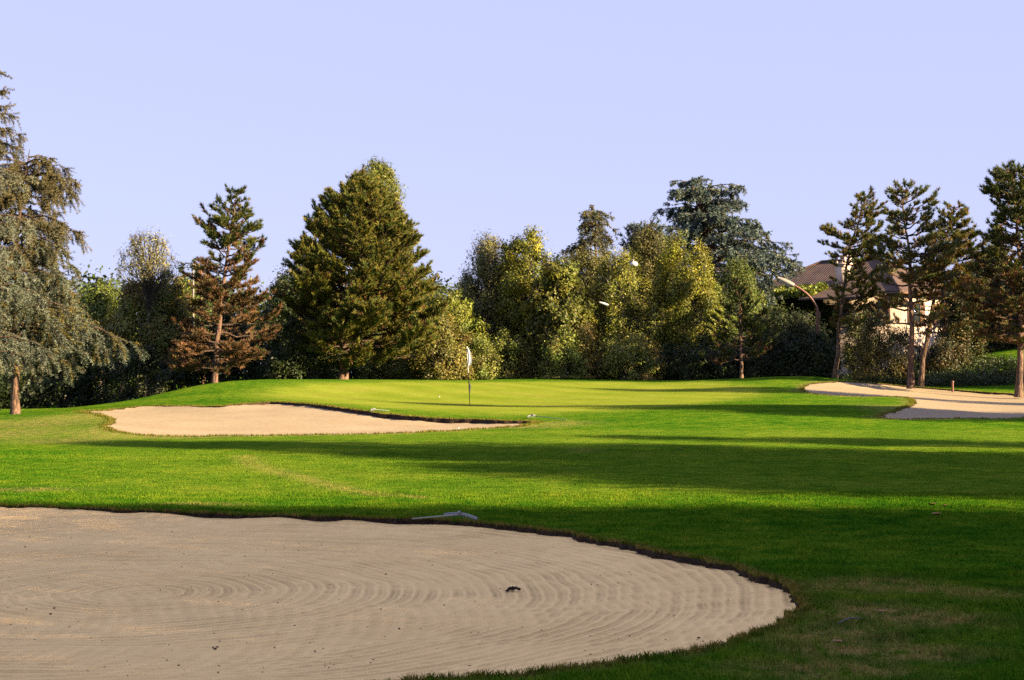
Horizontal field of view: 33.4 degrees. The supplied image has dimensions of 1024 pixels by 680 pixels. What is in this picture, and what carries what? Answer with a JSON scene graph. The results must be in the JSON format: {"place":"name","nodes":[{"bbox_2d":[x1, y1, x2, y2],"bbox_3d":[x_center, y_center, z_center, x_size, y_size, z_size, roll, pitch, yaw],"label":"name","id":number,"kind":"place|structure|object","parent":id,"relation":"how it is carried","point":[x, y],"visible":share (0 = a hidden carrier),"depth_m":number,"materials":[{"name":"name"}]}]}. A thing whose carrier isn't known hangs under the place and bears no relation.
{"place":"outdoors","nodes":[
{"label":"outdoors","id":0,"kind":"place"},
{"bbox_2d":[177,256,230,384],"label":"broadleaf tree","id":1,"kind":"object","parent":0,"point":[190,293],"visible":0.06,"depth_m":89.86,"materials":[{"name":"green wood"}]},
{"bbox_2d":[1,524,728,675],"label":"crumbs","id":2,"kind":"object","parent":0,"point":[328,626],"visible":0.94,"depth_m":11.38,"materials":[{"name":"beige sand"}]},
{"bbox_2d":[0,347,1023,679],"bbox_3d":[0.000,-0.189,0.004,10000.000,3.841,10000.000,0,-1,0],"label":"ground","id":3,"kind":"structure","parent":0,"point":[774,413],"depth_m":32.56,"materials":[{"name":"green plant"}]},
{"bbox_2d":[0,368,8,409],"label":"bush","id":4,"kind":"object","parent":3,"relation":"on","point":[1,405],"visible":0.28,"depth_m":74.42,"materials":[{"name":"green plant"}]},
{"bbox_2d":[0,368,26,408],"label":"bush","id":5,"kind":"object","parent":3,"relation":"on","point":[6,403],"visible":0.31,"depth_m":78.83,"materials":[{"name":"green plant"}]},
{"bbox_2d":[0,338,49,408],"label":"bush","id":6,"kind":"object","parent":3,"relation":"on","point":[30,395],"visible":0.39,"depth_m":78.64,"materials":[{"name":"green plant"}]},
{"bbox_2d":[0,69,60,378],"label":"cedar tree","id":7,"kind":"object","parent":3,"relation":"on","point":[10,337],"visible":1,"depth_m":57.24,"materials":[{"name":"green plant"}]},
{"bbox_2d":[24,361,61,405],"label":"bush","id":8,"kind":"object","parent":3,"relation":"on","point":[44,385],"visible":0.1,"depth_m":85.66,"materials":[{"name":"green plant"}]},
{"bbox_2d":[29,347,85,407],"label":"bush","id":9,"kind":"object","parent":3,"relation":"on","point":[65,392],"visible":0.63,"depth_m":80.55,"materials":[{"name":"green plant"}]},
{"bbox_2d":[22,285,104,389],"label":"broadleaf tree","id":10,"kind":"object","parent":3,"relation":"on","point":[83,306],"visible":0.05,"depth_m":91.52,"materials":[{"name":"green plant"}]},
{"bbox_2d":[0,149,149,414],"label":"cedar tree","id":11,"kind":"object","parent":3,"relation":"on","point":[48,187],"visible":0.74,"depth_m":61.69,"materials":[{"name":"green plant"}]},
{"bbox_2d":[64,339,97,405],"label":"bush","id":12,"kind":"object","parent":3,"relation":"on","point":[84,379],"visible":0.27,"depth_m":85.20,"materials":[{"name":"green plant"}]},
{"bbox_2d":[78,339,120,405],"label":"bush","id":13,"kind":"object","parent":3,"relation":"on","point":[95,369],"visible":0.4,"depth_m":85.38,"materials":[{"name":"green plant"}]},
{"bbox_2d":[76,277,138,398],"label":"broadleaf tree","id":14,"kind":"object","parent":3,"relation":"on","point":[99,295],"visible":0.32,"depth_m":97.00,"materials":[{"name":"green plant"}]},
{"bbox_2d":[90,346,148,404],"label":"bush","id":15,"kind":"object","parent":3,"relation":"on","point":[116,373],"visible":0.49,"depth_m":80.71,"materials":[{"name":"green plant"}]},
{"bbox_2d":[111,340,172,401],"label":"bush","id":16,"kind":"object","parent":3,"relation":"on","point":[136,363],"visible":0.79,"depth_m":79.10,"materials":[{"name":"green plant"}]},
{"bbox_2d":[111,225,181,383],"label":"birch tree","id":17,"kind":"object","parent":3,"relation":"on","point":[151,261],"visible":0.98,"depth_m":83.80,"materials":[{"name":"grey plant"}]},
{"bbox_2d":[96,269,200,385],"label":"broadleaf tree","id":18,"kind":"object","parent":3,"relation":"on","point":[159,325],"visible":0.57,"depth_m":84.99,"materials":[{"name":"green plant"}]},
{"bbox_2d":[142,354,184,396],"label":"bush","id":19,"kind":"object","parent":3,"relation":"on","point":[174,376],"visible":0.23,"depth_m":81.77,"materials":[{"name":"green plant"}]},
{"bbox_2d":[163,330,202,389],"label":"bush","id":20,"kind":"object","parent":3,"relation":"on","point":[189,377],"visible":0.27,"depth_m":85.09,"materials":[{"name":"green plant"}]},
{"bbox_2d":[165,272,216,386],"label":"broadleaf tree","id":21,"kind":"object","parent":3,"relation":"on","point":[186,281],"visible":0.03,"depth_m":101.46,"materials":[{"name":"green plant"}]},
{"bbox_2d":[190,264,195,386],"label":"street lamp","id":22,"kind":"object","parent":3,"relation":"on","point":[192,295],"visible":0.27,"depth_m":87.52,"materials":[{"name":"grey metal"}]},
{"bbox_2d":[182,318,227,384],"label":"bush","id":23,"kind":"object","parent":3,"relation":"on","point":[205,377],"visible":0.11,"depth_m":86.83,"materials":[{"name":"green plant"}]},
{"bbox_2d":[165,183,282,382],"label":"pine tree","id":24,"kind":"object","parent":3,"relation":"on","point":[213,291],"visible":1,"depth_m":75.70,"materials":[{"name":"green plant"}]},
{"bbox_2d":[202,301,248,382],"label":"bush","id":25,"kind":"object","parent":3,"relation":"on","point":[211,356],"visible":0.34,"depth_m":85.65,"materials":[{"name":"green plant"}]},
{"bbox_2d":[221,310,264,380],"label":"bush","id":26,"kind":"object","parent":3,"relation":"on","point":[245,328],"visible":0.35,"depth_m":85.75,"materials":[{"name":"green plant"}]},
{"bbox_2d":[243,311,285,379],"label":"bush","id":27,"kind":"object","parent":3,"relation":"on","point":[258,366],"visible":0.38,"depth_m":85.11,"materials":[{"name":"green plant"}]},
{"bbox_2d":[259,313,313,378],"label":"bush","id":28,"kind":"object","parent":3,"relation":"on","point":[277,364],"visible":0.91,"depth_m":78.75,"materials":[{"name":"green plant"}]},
{"bbox_2d":[257,262,316,377],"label":"broadleaf tree","id":29,"kind":"object","parent":3,"relation":"on","point":[272,302],"visible":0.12,"depth_m":89.29,"materials":[{"name":"green plant"}]},
{"bbox_2d":[89,404,517,435],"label":"bunker sand","id":30,"kind":"structure","parent":3,"relation":"on","point":[267,419],"depth_m":50.74,"materials":[{"name":"beige sand"}]},
{"bbox_2d":[287,313,338,378],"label":"bush","id":31,"kind":"object","parent":3,"relation":"on","point":[312,362],"visible":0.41,"depth_m":79.45,"materials":[{"name":"green plant"}]},
{"bbox_2d":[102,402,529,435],"bbox_3d":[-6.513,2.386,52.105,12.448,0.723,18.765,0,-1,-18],"label":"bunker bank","id":32,"kind":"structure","parent":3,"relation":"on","point":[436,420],"depth_m":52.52,"materials":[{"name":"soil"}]},
{"bbox_2d":[312,347,351,378],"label":"bush","id":33,"kind":"object","parent":3,"relation":"on","point":[334,372],"visible":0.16,"depth_m":86.34,"materials":[{"name":"green plant"}]},
{"bbox_2d":[330,362,380,378],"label":"bush","id":34,"kind":"object","parent":3,"relation":"on","point":[353,371],"visible":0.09,"depth_m":87.06,"materials":[{"name":"green plant"}]},
{"bbox_2d":[269,163,452,378],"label":"pine tree","id":35,"kind":"object","parent":3,"relation":"on","point":[370,244],"visible":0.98,"depth_m":78.45,"materials":[{"name":"green plant"}]},
{"bbox_2d":[353,327,398,379],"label":"bush","id":36,"kind":"object","parent":3,"relation":"on","point":[369,370],"visible":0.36,"depth_m":86.06,"materials":[{"name":"green plant"}]},
{"bbox_2d":[346,153,418,373],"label":"poplar tree","id":37,"kind":"object","parent":3,"relation":"on","point":[385,170],"visible":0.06,"depth_m":88.61,"materials":[{"name":"green plant"}]},
{"bbox_2d":[373,355,417,379],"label":"bush","id":38,"kind":"object","parent":3,"relation":"on","point":[392,372],"visible":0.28,"depth_m":85.74,"materials":[{"name":"green plant"}]},
{"bbox_2d":[0,507,795,679],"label":"bunker sand","id":39,"kind":"structure","parent":3,"relation":"on","point":[138,620],"depth_m":12.89,"materials":[{"name":"beige sand"}]},
{"bbox_2d":[505,586,520,591],"bbox_3d":[0.010,1.969,13.508,0.124,0.042,0.109,0,-1,0],"label":"turf clod","id":40,"kind":"object","parent":39,"relation":"on","point":[513,588],"visible":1,"depth_m":13.49,"materials":[{"name":"soil"}]},
{"bbox_2d":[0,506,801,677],"bbox_3d":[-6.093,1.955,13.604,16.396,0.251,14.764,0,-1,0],"label":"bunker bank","id":41,"kind":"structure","parent":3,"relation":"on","point":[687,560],"depth_m":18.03,"materials":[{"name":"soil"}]},
{"bbox_2d":[412,511,477,520],"bbox_3d":[-0.667,1.928,18.757,0.865,0.112,0.292,-1,-1,32],"label":"bunker rake","id":42,"kind":"object","parent":41,"relation":"on","point":[457,513],"visible":1,"depth_m":18.72,"materials":[{"name":"grey plastic"}]},
{"bbox_2d":[391,350,432,379],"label":"bush","id":43,"kind":"object","parent":3,"relation":"on","point":[402,372],"visible":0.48,"depth_m":84.78,"materials":[{"name":"green plant"}]},
{"bbox_2d":[405,310,474,379],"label":"bush","id":44,"kind":"object","parent":3,"relation":"on","point":[446,349],"visible":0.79,"depth_m":83.18,"materials":[{"name":"green plant"}]},
{"bbox_2d":[413,282,491,374],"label":"broadleaf tree","id":45,"kind":"object","parent":3,"relation":"on","point":[460,312],"visible":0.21,"depth_m":87.51,"materials":[{"name":"green plant"}]},
{"bbox_2d":[437,325,481,379],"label":"bush","id":46,"kind":"object","parent":3,"relation":"on","point":[466,337],"visible":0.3,"depth_m":85.75,"materials":[{"name":"green plant"}]},
{"bbox_2d":[434,276,496,328],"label":"broadleaf tree","id":47,"kind":"object","parent":3,"relation":"on","point":[459,286],"visible":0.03,"depth_m":97.51,"materials":[{"name":"green plant"}]},
{"bbox_2d":[462,333,505,379],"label":"bush","id":48,"kind":"object","parent":3,"relation":"on","point":[483,373],"visible":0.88,"depth_m":85.41,"materials":[{"name":"green plant"}]},
{"bbox_2d":[454,227,520,371],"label":"broadleaf tree","id":49,"kind":"object","parent":3,"relation":"on","point":[487,261],"visible":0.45,"depth_m":92.29,"materials":[{"name":"green plant"}]},
{"bbox_2d":[0,252,1008,396],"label":"distant wood","id":50,"kind":"object","parent":3,"relation":"on","point":[93,277],"depth_m":106.51,"materials":[{"name":"green plant"}]},
{"bbox_2d":[485,326,523,378],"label":"bush","id":51,"kind":"object","parent":3,"relation":"on","point":[502,343],"visible":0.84,"depth_m":87.36,"materials":[{"name":"green plant"}]},
{"bbox_2d":[269,382,747,413],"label":"putting green","id":52,"kind":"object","parent":3,"relation":"on","point":[518,397],"visible":1,"depth_m":68.12,"materials":[{"name":"green plant"}]},
{"bbox_2d":[467,348,471,404],"bbox_3d":[-1.567,1.365,62.685,0.208,2.251,0.108,0,-1,0],"label":"flagstick","id":53,"kind":"object","parent":52,"relation":"on","point":[469,359],"visible":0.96,"depth_m":62.69,"materials":[{"name":"white fabric"}]},
{"bbox_2d":[499,334,539,377],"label":"bush","id":54,"kind":"object","parent":3,"relation":"on","point":[521,346],"visible":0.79,"depth_m":87.60,"materials":[{"name":"green plant"}]},
{"bbox_2d":[490,224,560,377],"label":"broadleaf tree","id":55,"kind":"object","parent":3,"relation":"on","point":[515,312],"visible":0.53,"depth_m":90.39,"materials":[{"name":"green plant"}]},
{"bbox_2d":[518,341,569,377],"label":"bush","id":56,"kind":"object","parent":3,"relation":"on","point":[542,369],"visible":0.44,"depth_m":87.36,"materials":[{"name":"green plant"}]},
{"bbox_2d":[520,253,598,373],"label":"broadleaf tree","id":57,"kind":"object","parent":3,"relation":"on","point":[558,278],"visible":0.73,"depth_m":87.40,"materials":[{"name":"green plant"}]},
{"bbox_2d":[537,325,591,378],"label":"bush","id":58,"kind":"object","parent":3,"relation":"on","point":[556,348],"visible":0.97,"depth_m":84.69,"materials":[{"name":"green plant"}]},
{"bbox_2d":[565,320,608,378],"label":"bush","id":59,"kind":"object","parent":3,"relation":"on","point":[586,333],"visible":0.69,"depth_m":85.93,"materials":[{"name":"green plant"}]},
{"bbox_2d":[562,243,614,361],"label":"broadleaf tree","id":60,"kind":"object","parent":3,"relation":"on","point":[591,262],"visible":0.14,"depth_m":93.31,"materials":[{"name":"green plant"}]},
{"bbox_2d":[558,204,626,342],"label":"cedar tree","id":61,"kind":"object","parent":3,"relation":"on","point":[598,238],"visible":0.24,"depth_m":98.73,"materials":[{"name":"green plant"}]},
{"bbox_2d":[585,334,624,379],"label":"bush","id":62,"kind":"object","parent":3,"relation":"on","point":[606,344],"visible":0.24,"depth_m":87.47,"materials":[{"name":"green plant"}]},
{"bbox_2d":[601,330,658,379],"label":"bush","id":63,"kind":"object","parent":3,"relation":"on","point":[616,352],"visible":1,"depth_m":85.02,"materials":[{"name":"green plant"}]},
{"bbox_2d":[622,259,637,336],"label":"street lamp","id":64,"kind":"object","parent":3,"relation":"on","point":[633,263],"visible":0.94,"depth_m":87.89,"materials":[{"name":"grey metal"}]},
{"bbox_2d":[589,245,672,379],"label":"broadleaf tree","id":65,"kind":"object","parent":3,"relation":"on","point":[627,285],"visible":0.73,"depth_m":88.72,"materials":[{"name":"green plant"}]},
{"bbox_2d":[621,218,668,346],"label":"broadleaf tree","id":66,"kind":"object","parent":3,"relation":"on","point":[645,242],"visible":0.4,"depth_m":95.38,"materials":[{"name":"green plant"}]},
{"bbox_2d":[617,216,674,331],"bbox_3d":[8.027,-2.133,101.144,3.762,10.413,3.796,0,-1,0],"label":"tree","id":67,"kind":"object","parent":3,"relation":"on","point":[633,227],"visible":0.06,"depth_m":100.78,"materials":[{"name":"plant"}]},
{"bbox_2d":[622,337,671,379],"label":"bush","id":68,"kind":"object","parent":3,"relation":"on","point":[659,366],"visible":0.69,"depth_m":85.67,"materials":[{"name":"green plant"}]},
{"bbox_2d":[658,336,683,379],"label":"bush","id":69,"kind":"object","parent":3,"relation":"on","point":[668,351],"visible":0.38,"depth_m":87.46,"materials":[{"name":"green plant"}]},
{"bbox_2d":[647,225,730,362],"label":"broadleaf tree","id":70,"kind":"object","parent":3,"relation":"on","point":[682,292],"visible":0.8,"depth_m":89.22,"materials":[{"name":"green plant"}]},
{"bbox_2d":[663,340,717,379],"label":"bush","id":71,"kind":"object","parent":3,"relation":"on","point":[682,369],"visible":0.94,"depth_m":85.87,"materials":[{"name":"green plant"}]},
{"bbox_2d":[687,330,730,379],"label":"bush","id":72,"kind":"object","parent":3,"relation":"on","point":[717,373],"visible":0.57,"depth_m":86.53,"materials":[{"name":"green plant"}]},
{"bbox_2d":[691,283,743,378],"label":"broadleaf tree","id":73,"kind":"object","parent":3,"relation":"on","point":[731,327],"visible":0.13,"depth_m":91.62,"materials":[{"name":"green plant"}]},
{"bbox_2d":[652,175,805,332],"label":"cedar tree","id":74,"kind":"object","parent":3,"relation":"on","point":[708,218],"visible":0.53,"depth_m":105.19,"materials":[{"name":"green plant"}]},
{"bbox_2d":[697,275,778,377],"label":"pine tree","id":75,"kind":"object","parent":3,"relation":"on","point":[755,350],"visible":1,"depth_m":83.89,"materials":[{"name":"green plant"}]},
{"bbox_2d":[714,346,761,378],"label":"bush","id":76,"kind":"object","parent":3,"relation":"on","point":[732,371],"visible":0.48,"depth_m":87.45,"materials":[{"name":"green plant"}]},
{"bbox_2d":[713,251,768,366],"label":"broadleaf tree","id":77,"kind":"object","parent":3,"relation":"on","point":[736,269],"visible":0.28,"depth_m":94.52,"materials":[{"name":"green plant"}]},
{"bbox_2d":[735,344,777,377],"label":"bush","id":78,"kind":"object","parent":3,"relation":"on","point":[751,372],"visible":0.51,"depth_m":87.22,"materials":[{"name":"green plant"}]},
{"bbox_2d":[747,298,797,376],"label":"broadleaf tree","id":79,"kind":"object","parent":3,"relation":"on","point":[776,324],"visible":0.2,"depth_m":93.50,"materials":[{"name":"green plant"}]},
{"bbox_2d":[760,330,796,376],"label":"bush","id":80,"kind":"object","parent":3,"relation":"on","point":[779,346],"visible":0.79,"depth_m":87.12,"materials":[{"name":"green plant"}]},
{"bbox_2d":[777,277,820,335],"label":"street lamp","id":81,"kind":"object","parent":3,"relation":"on","point":[786,282],"visible":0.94,"depth_m":88.00,"materials":[{"name":"grey metal"}]},
{"bbox_2d":[770,337,828,376],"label":"bush","id":82,"kind":"object","parent":3,"relation":"on","point":[801,348],"visible":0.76,"depth_m":86.73,"materials":[{"name":"green plant"}]},
{"bbox_2d":[771,308,833,370],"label":"bush","id":83,"kind":"object","parent":3,"relation":"on","point":[798,325],"visible":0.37,"depth_m":91.41,"materials":[{"name":"green plant"}]},
{"bbox_2d":[794,326,846,378],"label":"bush","id":84,"kind":"object","parent":3,"relation":"on","point":[819,345],"visible":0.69,"depth_m":86.69,"materials":[{"name":"green plant"}]},
{"bbox_2d":[837,617,861,623],"bbox_3d":[2.098,1.740,10.624,0.024,0.024,0.276,-1,-2,43],"label":"stick","id":85,"kind":"object","parent":3,"relation":"on","point":[848,618],"visible":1,"depth_m":10.63,"materials":[{"name":"brown plant"}]},
{"bbox_2d":[816,184,887,377],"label":"pine tree","id":86,"kind":"object","parent":3,"relation":"on","point":[843,303],"visible":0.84,"depth_m":83.82,"materials":[{"name":"green plant"}]},
{"bbox_2d":[757,255,948,376],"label":"house","id":87,"kind":"structure","parent":3,"relation":"on","point":[819,271],"depth_m":114.73,"materials":[{"name":"paint"}]},
{"bbox_2d":[761,282,837,375],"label":"ivy","id":88,"kind":"object","parent":87,"relation":"attached to","point":[795,294],"visible":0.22,"depth_m":116.03,"materials":[{"name":"green plant"}]},
{"bbox_2d":[830,305,853,326],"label":"window","id":89,"kind":"structure","parent":87,"relation":"in","point":[847,310],"depth_m":114.85,"materials":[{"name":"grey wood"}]},
{"bbox_2d":[863,303,889,324],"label":"window","id":90,"kind":"structure","parent":87,"relation":"in","point":[887,311],"depth_m":113.12,"materials":[{"name":"grey wood"}]},
{"bbox_2d":[908,345,922,363],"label":"window","id":91,"kind":"structure","parent":87,"relation":"in","point":[919,349],"depth_m":113.65,"materials":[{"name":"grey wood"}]},
{"bbox_2d":[908,303,924,323],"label":"window","id":92,"kind":"structure","parent":87,"relation":"in","point":[916,318],"depth_m":113.79,"materials":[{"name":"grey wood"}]},
{"bbox_2d":[932,304,948,325],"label":"window","id":93,"kind":"structure","parent":87,"relation":"in","point":[935,322],"depth_m":115.27,"materials":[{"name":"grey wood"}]},
{"bbox_2d":[840,307,886,371],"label":"bush","id":94,"kind":"object","parent":3,"relation":"on","point":[845,351],"visible":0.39,"depth_m":96.67,"materials":[{"name":"grey plant"}]},
{"bbox_2d":[843,309,921,381],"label":"bush","id":95,"kind":"object","parent":3,"relation":"on","point":[883,351],"visible":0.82,"depth_m":85.57,"materials":[{"name":"green plant"}]},
{"bbox_2d":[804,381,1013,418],"bbox_3d":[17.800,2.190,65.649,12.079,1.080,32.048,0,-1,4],"label":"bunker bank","id":96,"kind":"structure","parent":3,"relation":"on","point":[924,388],"depth_m":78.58,"materials":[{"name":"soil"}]},
{"bbox_2d":[858,178,965,388],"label":"pine tree","id":97,"kind":"object","parent":3,"relation":"on","point":[908,256],"visible":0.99,"depth_m":78.68,"materials":[{"name":"green plant"}]},
{"bbox_2d":[804,382,1023,418],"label":"bunker sand","id":98,"kind":"structure","parent":3,"relation":"on","point":[930,403],"depth_m":70.35,"materials":[{"name":"beige sand"}]},
{"bbox_2d":[838,350,1023,386],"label":"hedge","id":99,"kind":"object","parent":3,"relation":"on","point":[980,376],"visible":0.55,"depth_m":86.66,"materials":[{"name":"green plant"}]},
{"bbox_2d":[918,332,972,372],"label":"bush","id":100,"kind":"object","parent":3,"relation":"on","point":[942,355],"visible":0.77,"depth_m":92.46,"materials":[{"name":"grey plant"}]},
{"bbox_2d":[912,200,996,386],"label":"pine tree","id":101,"kind":"object","parent":3,"relation":"on","point":[956,231],"visible":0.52,"depth_m":81.62,"materials":[{"name":"green plant"}]},
{"bbox_2d":[933,283,993,358],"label":"broadleaf tree","id":102,"kind":"object","parent":3,"relation":"on","point":[963,331],"visible":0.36,"depth_m":95.31,"materials":[{"name":"green plant"}]},
{"bbox_2d":[952,159,1023,397],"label":"pine tree","id":103,"kind":"object","parent":3,"relation":"on","point":[1012,273],"visible":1,"depth_m":75.80,"materials":[{"name":"green plant"}]},
{"bbox_2d":[964,240,1023,351],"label":"broadleaf tree","id":104,"kind":"object","parent":3,"relation":"on","point":[994,345],"visible":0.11,"depth_m":99.25,"materials":[{"name":"green plant"}]},
{"bbox_2d":[0,0,1023,364],"label":"sky","id":105,"kind":"structure","parent":0,"point":[503,117],"materials":[{"name":"blue"}]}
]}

